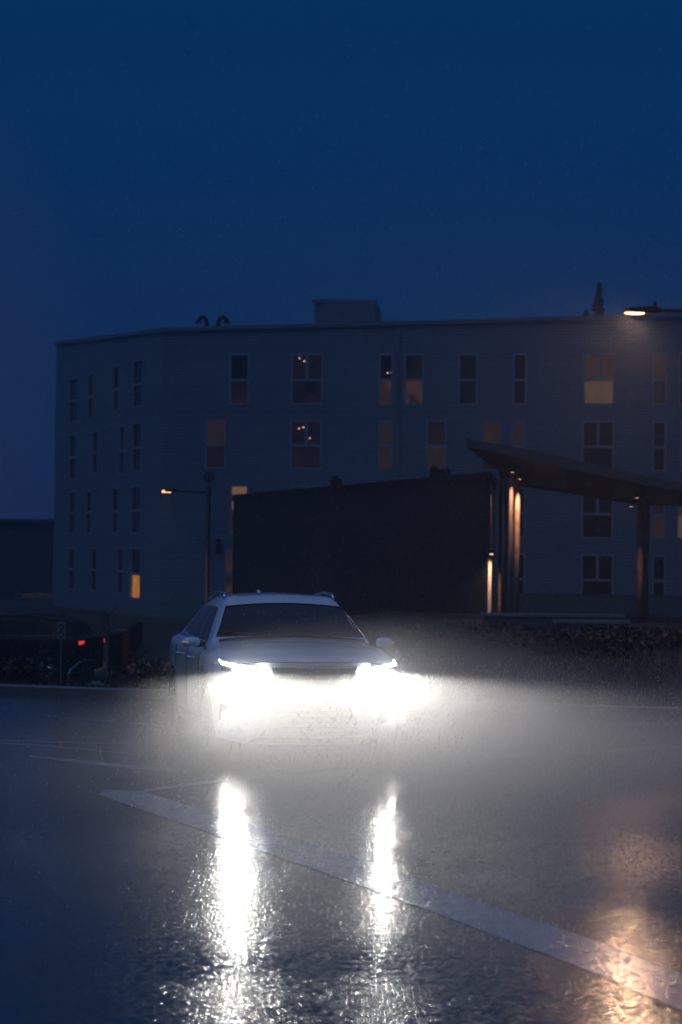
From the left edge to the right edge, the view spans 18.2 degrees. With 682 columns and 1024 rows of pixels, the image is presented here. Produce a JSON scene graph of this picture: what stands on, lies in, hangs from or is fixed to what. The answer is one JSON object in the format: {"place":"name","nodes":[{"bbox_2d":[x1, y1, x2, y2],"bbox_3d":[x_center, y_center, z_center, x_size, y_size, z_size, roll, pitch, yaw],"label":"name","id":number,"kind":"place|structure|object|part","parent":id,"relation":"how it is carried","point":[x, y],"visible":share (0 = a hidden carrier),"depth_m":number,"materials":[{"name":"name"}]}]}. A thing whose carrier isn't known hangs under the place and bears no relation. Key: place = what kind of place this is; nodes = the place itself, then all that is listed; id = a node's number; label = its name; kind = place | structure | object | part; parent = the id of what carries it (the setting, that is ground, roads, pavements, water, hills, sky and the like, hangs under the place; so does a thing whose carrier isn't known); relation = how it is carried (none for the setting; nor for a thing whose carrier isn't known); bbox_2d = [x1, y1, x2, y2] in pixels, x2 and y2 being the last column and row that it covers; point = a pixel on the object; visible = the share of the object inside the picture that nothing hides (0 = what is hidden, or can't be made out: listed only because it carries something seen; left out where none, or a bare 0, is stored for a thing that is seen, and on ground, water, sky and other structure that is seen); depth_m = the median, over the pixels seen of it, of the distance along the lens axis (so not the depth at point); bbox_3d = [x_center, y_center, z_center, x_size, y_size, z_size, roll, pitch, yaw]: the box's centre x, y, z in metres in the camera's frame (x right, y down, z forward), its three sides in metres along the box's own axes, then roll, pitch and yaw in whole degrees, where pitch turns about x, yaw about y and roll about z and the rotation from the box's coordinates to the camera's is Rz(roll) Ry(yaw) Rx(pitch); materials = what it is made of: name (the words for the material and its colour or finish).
{"place":"outdoors","nodes":[
{"label":"outdoors","id":0,"kind":"place"},
{"bbox_2d":[88,681,105,685],"bbox_3d":[-3.608,2.530,31.457,0.271,0.075,0.170,1,-1,0],"label":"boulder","id":1,"kind":"object","parent":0,"point":[99,682],"visible":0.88,"depth_m":31.41,"materials":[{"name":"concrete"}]},
{"bbox_2d":[0,693,681,1023],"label":"car park","id":2,"kind":"structure","parent":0,"point":[54,960],"depth_m":13.16,"materials":[{"name":"grey asphalt"}]},
{"bbox_2d":[0,742,163,757],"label":"road marking","id":3,"kind":"object","parent":2,"relation":"on","point":[145,755],"visible":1,"depth_m":21.23,"materials":[{"name":"paint"}]},
{"bbox_2d":[0,740,163,744],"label":"road marking","id":4,"kind":"object","parent":2,"relation":"on","point":[90,742],"visible":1,"depth_m":21.93,"materials":[{"name":"paint"}]},
{"bbox_2d":[43,715,163,725],"bbox_3d":[-2.774,2.429,24.846,2.097,0.001,0.129,0,-1,40],"label":"road marking","id":5,"kind":"object","parent":2,"relation":"on","point":[106,720],"visible":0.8,"depth_m":24.82,"materials":[{"name":"paint"}]},
{"bbox_2d":[29,755,178,772],"bbox_3d":[-2.226,2.343,19.837,2.158,0.001,0.254,0,-1,38],"label":"road marking","id":6,"kind":"object","parent":2,"relation":"on","point":[124,765],"visible":1,"depth_m":19.71,"materials":[{"name":"paint"}]},
{"bbox_2d":[168,590,399,756],"bbox_3d":[-0.662,1.617,22.139,2.178,1.581,4.550,1,-1,-11],"label":"white crossover car","id":7,"kind":"object","parent":2,"relation":"on","point":[321,638],"visible":0.96,"depth_m":20.33,"materials":[{"name":"white paint"}]},
{"bbox_3d":[-1.599,1.162,23.221,0.200,0.283,0.440,1,-1,-11],"label":"side window","id":8,"kind":"part","parent":7,"relation":"part of","materials":[{"name":"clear glass"}]},
{"bbox_3d":[-1.481,1.145,22.613,0.205,0.328,0.760,1,-1,-11],"label":"side window","id":9,"kind":"part","parent":7,"relation":"part of","materials":[{"name":"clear glass"}]},
{"bbox_3d":[-1.328,1.137,21.797,0.192,0.340,0.740,1,-1,-11],"label":"side window","id":10,"kind":"part","parent":7,"relation":"part of","materials":[{"name":"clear glass"}]},
{"bbox_2d":[98,789,681,1009],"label":"road marking","id":11,"kind":"object","parent":2,"relation":"on","point":[653,980],"visible":1,"depth_m":12.23,"materials":[{"name":"paint"}]},
{"bbox_2d":[144,745,681,791],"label":"road marking","id":12,"kind":"object","parent":2,"relation":"on","point":[402,763],"visible":1,"depth_m":20.32,"materials":[{"name":"paint"}]},
{"bbox_2d":[483,722,681,727],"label":"road marking","id":13,"kind":"object","parent":2,"relation":"on","point":[587,724],"visible":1,"depth_m":25.16,"materials":[{"name":"paint"}]},
{"bbox_2d":[0,592,681,707],"bbox_3d":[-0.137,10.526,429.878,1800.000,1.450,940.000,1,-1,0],"label":"ground","id":14,"kind":"structure","parent":0,"point":[156,640],"depth_m":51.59,"materials":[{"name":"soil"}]},
{"bbox_2d":[0,655,46,681],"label":"shrub","id":15,"kind":"object","parent":14,"relation":"on","point":[16,667],"visible":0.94,"depth_m":33.66,"materials":[{"name":"green plant"}]},
{"bbox_2d":[0,519,53,597],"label":"distant building","id":16,"kind":"structure","parent":14,"relation":"on","point":[31,559],"depth_m":135.26,"materials":[{"name":"grey"}]},
{"bbox_2d":[23,594,35,597],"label":"window","id":17,"kind":"structure","parent":16,"relation":"in","point":[24,595],"depth_m":135.09,"materials":[{"name":"grey glass"}]},
{"bbox_2d":[35,593,45,597],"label":"window","id":18,"kind":"structure","parent":16,"relation":"in","point":[38,595],"depth_m":135.09,"materials":[{"name":"grey"}]},
{"bbox_2d":[0,651,70,682],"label":"shrub","id":19,"kind":"object","parent":14,"relation":"on","point":[55,668],"visible":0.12,"depth_m":41.00,"materials":[{"name":"green plant"}]},
{"bbox_2d":[0,613,104,679],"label":"dark parked car","id":20,"kind":"object","parent":14,"relation":"on","point":[20,633],"visible":0.7,"depth_m":51.54,"materials":[{"name":"black paint"}]},
{"bbox_3d":[-8.508,2.810,51.906,0.740,0.340,0.192,0,-1,16],"label":"side window","id":21,"kind":"part","parent":20,"relation":"part of","materials":[{"name":"black glass"}]},
{"bbox_3d":[-7.709,2.810,51.682,0.760,0.328,0.205,0,-1,16],"label":"side window","id":22,"kind":"part","parent":20,"relation":"part of","materials":[{"name":"black glass"}]},
{"bbox_3d":[-7.113,2.822,51.512,0.440,0.283,0.201,0,-1,16],"label":"side window","id":23,"kind":"part","parent":20,"relation":"part of","materials":[{"name":"black glass"}]},
{"bbox_3d":[-6.290,2.826,52.027,0.236,0.200,1.200,0,-1,16],"label":"rear window","id":24,"kind":"part","parent":20,"relation":"part of","materials":[{"name":"black glass"}]},
{"bbox_2d":[57,622,64,685],"bbox_3d":[-4.016,2.133,30.557,0.116,1.122,0.036,1,-1,0],"label":"sign post","id":25,"kind":"object","parent":14,"relation":"on","point":[60,631],"visible":0.94,"depth_m":30.55,"materials":[{"name":"silver metal"}]},
{"bbox_2d":[67,659,85,679],"bbox_3d":[-4.805,3.213,38.995,0.076,1.015,6.153,1,-1,-4],"label":"handrail","id":26,"kind":"object","parent":14,"relation":"on","point":[72,668],"visible":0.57,"depth_m":36.28,"materials":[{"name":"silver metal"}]},
{"bbox_2d":[94,606,116,679],"bbox_3d":[-5.295,2.935,47.956,0.546,1.750,0.578,1,-1,0],"label":"bare tree","id":27,"kind":"object","parent":14,"relation":"on","point":[106,638],"visible":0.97,"depth_m":47.93,"materials":[{"name":"brown plant"}]},
{"bbox_2d":[109,622,142,679],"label":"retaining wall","id":28,"kind":"structure","parent":14,"relation":"on","point":[119,648],"depth_m":56.86,"materials":[{"name":"concrete"}]},
{"bbox_2d":[107,650,168,683],"bbox_3d":[-3.869,3.235,41.961,1.581,1.100,1.174,1,-1,0],"label":"shrub","id":29,"kind":"object","parent":14,"relation":"on","point":[143,673],"visible":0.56,"depth_m":41.79,"materials":[{"name":"green plant"}]},
{"bbox_2d":[162,472,213,603],"bbox_3d":[-4.168,1.566,57.980,1.469,5.338,0.400,1,-1,0],"label":"street lamp","id":30,"kind":"object","parent":14,"relation":"on","point":[207,543],"visible":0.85,"depth_m":57.95,"materials":[{"name":"black metal"}]},
{"bbox_2d":[0,684,681,717],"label":"kerb","id":31,"kind":"structure","parent":14,"relation":"on","point":[644,711],"depth_m":27.26,"materials":[{"name":"concrete"}]},
{"bbox_2d":[232,466,497,615],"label":"dark hall","id":32,"kind":"structure","parent":14,"relation":"on","point":[434,494],"depth_m":64.04,"materials":[{"name":"black metal"}]},
{"bbox_2d":[487,558,491,612],"bbox_3d":[4.178,2.063,59.923,0.105,1.538,0.110,1,-1,0],"label":"drain pipe","id":33,"kind":"object","parent":32,"relation":"attached to","point":[489,582],"visible":1,"depth_m":59.88,"materials":[{"name":"white metal"}]},
{"bbox_2d":[486,550,494,554],"bbox_3d":[4.191,1.132,59.590,0.200,0.130,0.740,1,-1,0],"label":"wall lamp","id":34,"kind":"object","parent":32,"relation":"attached to","point":[491,552],"visible":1,"depth_m":59.23,"materials":[{"name":"black metal"}]},
{"bbox_2d":[52,299,681,618],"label":"apartment building","id":35,"kind":"structure","parent":14,"relation":"on","point":[531,352],"depth_m":97.49,"materials":[{"name":"white paint"}]},
{"bbox_2d":[67,548,74,589],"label":"window","id":36,"kind":"structure","parent":35,"relation":"in","point":[71,551],"depth_m":114.44,"materials":[{"name":"grey"}]},
{"bbox_2d":[68,491,75,533],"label":"window","id":37,"kind":"structure","parent":35,"relation":"in","point":[72,494],"depth_m":114.48,"materials":[{"name":"grey glass"}]},
{"bbox_2d":[68,434,76,478],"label":"window","id":38,"kind":"structure","parent":35,"relation":"in","point":[72,438],"depth_m":114.54,"materials":[{"name":"grey glass"}]},
{"bbox_2d":[68,377,77,422],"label":"window","id":39,"kind":"structure","parent":35,"relation":"in","point":[73,382],"depth_m":114.68,"materials":[{"name":"grey glass"}]},
{"bbox_2d":[85,490,91,533],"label":"window","id":40,"kind":"structure","parent":35,"relation":"in","point":[88,493],"depth_m":111.25,"materials":[{"name":"grey"}]},
{"bbox_2d":[87,373,92,418],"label":"window","id":41,"kind":"structure","parent":35,"relation":"in","point":[89,376],"depth_m":111.42,"materials":[{"name":"grey glass"}]},
{"bbox_2d":[90,548,96,590],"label":"window","id":42,"kind":"structure","parent":35,"relation":"in","point":[93,571],"depth_m":110.10,"materials":[{"name":"grey"}]},
{"bbox_2d":[92,430,97,473],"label":"window","id":43,"kind":"structure","parent":35,"relation":"in","point":[94,433],"depth_m":110.23,"materials":[{"name":"grey glass"}]},
{"bbox_2d":[111,487,118,533],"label":"window","id":44,"kind":"structure","parent":35,"relation":"in","point":[115,490],"depth_m":106.37,"materials":[{"name":"grey glass"}]},
{"bbox_2d":[112,365,119,411],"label":"window","id":45,"kind":"structure","parent":35,"relation":"in","point":[115,403],"depth_m":106.66,"materials":[{"name":"grey glass"}]},
{"bbox_2d":[117,548,122,593],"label":"window","id":46,"kind":"structure","parent":35,"relation":"in","point":[119,550],"depth_m":105.31,"materials":[{"name":"grey glass"}]},
{"bbox_2d":[118,425,124,474],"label":"window","id":47,"kind":"structure","parent":35,"relation":"in","point":[121,428],"depth_m":105.47,"materials":[{"name":"grey"}]},
{"bbox_2d":[130,548,140,598],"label":"window","id":48,"kind":"structure","parent":35,"relation":"in","point":[135,553],"depth_m":102.77,"materials":[{"name":"orange glass"}]},
{"bbox_2d":[131,485,140,533],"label":"window","id":49,"kind":"structure","parent":35,"relation":"in","point":[135,490],"depth_m":102.82,"materials":[{"name":"grey"}]},
{"bbox_2d":[131,421,141,471],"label":"window","id":50,"kind":"structure","parent":35,"relation":"in","point":[136,427],"depth_m":102.95,"materials":[{"name":"grey"}]},
{"bbox_2d":[132,359,142,407],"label":"window","id":51,"kind":"structure","parent":35,"relation":"in","point":[137,370],"depth_m":103.02,"materials":[{"name":"grey"}]},
{"bbox_2d":[205,420,226,468],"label":"window","id":52,"kind":"structure","parent":35,"relation":"in","point":[215,458],"depth_m":98.43,"materials":[{"name":"grey"}]},
{"bbox_2d":[225,550,232,593],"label":"window","id":53,"kind":"structure","parent":35,"relation":"in","point":[228,553],"depth_m":98.19,"materials":[{"name":"brown glass"}]},
{"bbox_2d":[230,485,247,533],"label":"window","id":54,"kind":"structure","parent":35,"relation":"in","point":[234,489],"depth_m":98.16,"materials":[{"name":"grey"}]},
{"bbox_2d":[229,354,249,403],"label":"window","id":55,"kind":"structure","parent":35,"relation":"in","point":[239,370],"depth_m":98.31,"materials":[{"name":"grey"}]},
{"bbox_2d":[290,420,321,468],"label":"window","id":56,"kind":"structure","parent":35,"relation":"in","point":[300,442],"depth_m":97.72,"materials":[{"name":"grey"}]},
{"bbox_2d":[290,486,321,489],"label":"window","id":57,"kind":"structure","parent":35,"relation":"in","point":[291,487],"depth_m":97.68,"materials":[{"name":"grey"}]},
{"bbox_2d":[291,354,322,404],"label":"window","id":58,"kind":"structure","parent":35,"relation":"in","point":[305,382],"depth_m":97.78,"materials":[{"name":"grey"}]},
{"bbox_2d":[378,354,392,404],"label":"window","id":59,"kind":"structure","parent":35,"relation":"in","point":[385,360],"depth_m":97.19,"materials":[{"name":"grey"}]},
{"bbox_2d":[378,420,392,469],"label":"window","id":60,"kind":"structure","parent":35,"relation":"in","point":[384,436],"depth_m":97.11,"materials":[{"name":"grey"}]},
{"bbox_2d":[404,354,423,404],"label":"window","id":61,"kind":"structure","parent":35,"relation":"in","point":[413,363],"depth_m":96.97,"materials":[{"name":"grey"}]},
{"bbox_2d":[426,420,446,469],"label":"window","id":62,"kind":"structure","parent":35,"relation":"in","point":[436,437],"depth_m":96.74,"materials":[{"name":"grey glass"}]},
{"bbox_2d":[458,353,477,404],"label":"window","id":63,"kind":"structure","parent":35,"relation":"in","point":[468,366],"depth_m":96.57,"materials":[{"name":"grey"}]},
{"bbox_2d":[481,421,500,469],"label":"window","id":64,"kind":"structure","parent":35,"relation":"in","point":[491,433],"depth_m":96.33,"materials":[{"name":"grey"}]},
{"bbox_2d":[512,553,524,592],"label":"window","id":65,"kind":"structure","parent":35,"relation":"in","point":[522,555],"depth_m":96.01,"materials":[{"name":"grey glass"}]},
{"bbox_2d":[512,421,525,448],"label":"window","id":66,"kind":"structure","parent":35,"relation":"in","point":[518,427],"depth_m":96.12,"materials":[{"name":"grey"}]},
{"bbox_2d":[512,353,526,404],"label":"window","id":67,"kind":"structure","parent":35,"relation":"in","point":[519,375],"depth_m":96.17,"materials":[{"name":"grey"}]},
{"bbox_2d":[513,487,525,537],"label":"window","id":68,"kind":"structure","parent":35,"relation":"in","point":[522,490],"depth_m":96.05,"materials":[{"name":"grey"}]},
{"bbox_2d":[581,496,612,538],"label":"window","id":69,"kind":"structure","parent":35,"relation":"in","point":[600,509],"depth_m":95.49,"materials":[{"name":"grey glass"}]},
{"bbox_2d":[581,554,613,593],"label":"window","id":70,"kind":"structure","parent":35,"relation":"in","point":[596,571],"depth_m":95.42,"materials":[{"name":"grey glass"}]},
{"bbox_2d":[582,421,613,468],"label":"window","id":71,"kind":"structure","parent":35,"relation":"in","point":[598,434],"depth_m":95.54,"materials":[{"name":"grey glass"}]},
{"bbox_2d":[583,353,614,404],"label":"window","id":72,"kind":"structure","parent":35,"relation":"in","point":[604,387],"depth_m":95.61,"materials":[{"name":"yellow"}]},
{"bbox_2d":[651,505,665,538],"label":"window","id":73,"kind":"structure","parent":35,"relation":"in","point":[658,525],"depth_m":95.03,"materials":[{"name":"grey glass"}]},
{"bbox_2d":[652,421,665,470],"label":"window","id":74,"kind":"structure","parent":35,"relation":"in","point":[659,429],"depth_m":95.10,"materials":[{"name":"grey glass"}]},
{"bbox_2d":[652,555,665,594],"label":"window","id":75,"kind":"structure","parent":35,"relation":"in","point":[659,567],"depth_m":94.98,"materials":[{"name":"grey glass"}]},
{"bbox_2d":[652,353,666,404],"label":"window","id":76,"kind":"structure","parent":35,"relation":"in","point":[657,395],"depth_m":95.17,"materials":[{"name":"grey"}]},
{"bbox_2d":[677,506,681,539],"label":"window","id":77,"kind":"structure","parent":35,"relation":"in","point":[679,508],"depth_m":94.89,"materials":[{"name":"orange"}]},
{"bbox_2d":[679,353,681,404],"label":"window","id":78,"kind":"structure","parent":35,"relation":"in","point":[680,354],"depth_m":94.93,"materials":[{"name":"grey"}]},
{"bbox_2d":[680,421,681,471],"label":"window","id":79,"kind":"structure","parent":35,"relation":"in","point":[681,421],"depth_m":94.84,"materials":[{"name":"grey"}]},
{"bbox_2d":[398,621,491,645],"bbox_3d":[1.951,2.285,39.944,1.782,0.524,1.263,1,-1,0],"label":"shrub","id":80,"kind":"object","parent":14,"relation":"on","point":[466,635],"visible":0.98,"depth_m":39.82,"materials":[{"name":"green plant"}]},
{"bbox_2d":[461,620,535,643],"bbox_3d":[3.006,2.323,40.982,1.626,0.505,1.331,1,-1,0],"label":"shrub","id":81,"kind":"object","parent":14,"relation":"on","point":[502,627],"visible":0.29,"depth_m":40.86,"materials":[{"name":"green plant"}]},
{"bbox_2d":[478,627,583,651],"bbox_3d":[3.477,2.342,38.942,1.953,0.498,1.295,1,-1,0],"label":"shrub","id":82,"kind":"object","parent":14,"relation":"on","point":[518,635],"visible":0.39,"depth_m":38.76,"materials":[{"name":"green plant"}]},
{"bbox_2d":[481,613,624,624],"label":"wall","id":83,"kind":"structure","parent":14,"relation":"on","point":[524,618],"depth_m":52.46,"materials":[{"name":"concrete"}]},
{"bbox_2d":[466,438,681,622],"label":"canopy","id":84,"kind":"object","parent":14,"relation":"on","point":[542,470],"visible":0.91,"depth_m":54.91,"materials":[{"name":"grey"}]},
{"bbox_2d":[582,309,590,315],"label":"pine tree","id":85,"kind":"object","parent":14,"relation":"on","point":[586,313],"visible":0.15,"depth_m":122.20,"materials":[{"name":"green plant"}]},
{"bbox_2d":[521,629,656,655],"bbox_3d":[4.439,2.337,37.963,2.463,0.493,1.342,1,-1,0],"label":"shrub","id":86,"kind":"object","parent":14,"relation":"on","point":[590,641],"visible":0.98,"depth_m":37.88,"materials":[{"name":"green plant"}]},
{"bbox_2d":[552,619,630,629],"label":"wall","id":87,"kind":"structure","parent":14,"relation":"on","point":[565,624],"depth_m":49.96,"materials":[{"name":"concrete"}]},
{"bbox_2d":[591,283,605,315],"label":"pine tree","id":88,"kind":"object","parent":14,"relation":"on","point":[598,309],"visible":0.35,"depth_m":122.18,"materials":[{"name":"green plant"}]},
{"bbox_2d":[566,623,677,647],"bbox_3d":[5.316,2.331,39.979,2.234,0.519,1.164,1,-1,0],"label":"shrub","id":89,"kind":"object","parent":14,"relation":"on","point":[631,631],"visible":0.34,"depth_m":39.90,"materials":[{"name":"green plant"}]},
{"bbox_2d":[624,301,681,314],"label":"street lamp","id":90,"kind":"object","parent":14,"relation":"on","point":[640,310],"visible":0.99,"depth_m":38.99,"materials":[{"name":"black metal"}]},
{"bbox_2d":[643,626,681,648],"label":"shrub","id":91,"kind":"object","parent":14,"relation":"on","point":[674,637],"visible":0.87,"depth_m":39.81,"materials":[{"name":"green plant"}]},
{"bbox_2d":[0,1,681,1023],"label":"rain","id":92,"kind":"object","parent":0,"point":[474,749],"visible":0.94,"depth_m":14.85,"materials":[{"name":"white liquid"}]},
{"bbox_2d":[0,0,681,518],"label":"sky","id":93,"kind":"structure","parent":0,"point":[510,56],"materials":[{"name":"blue"}]}
]}

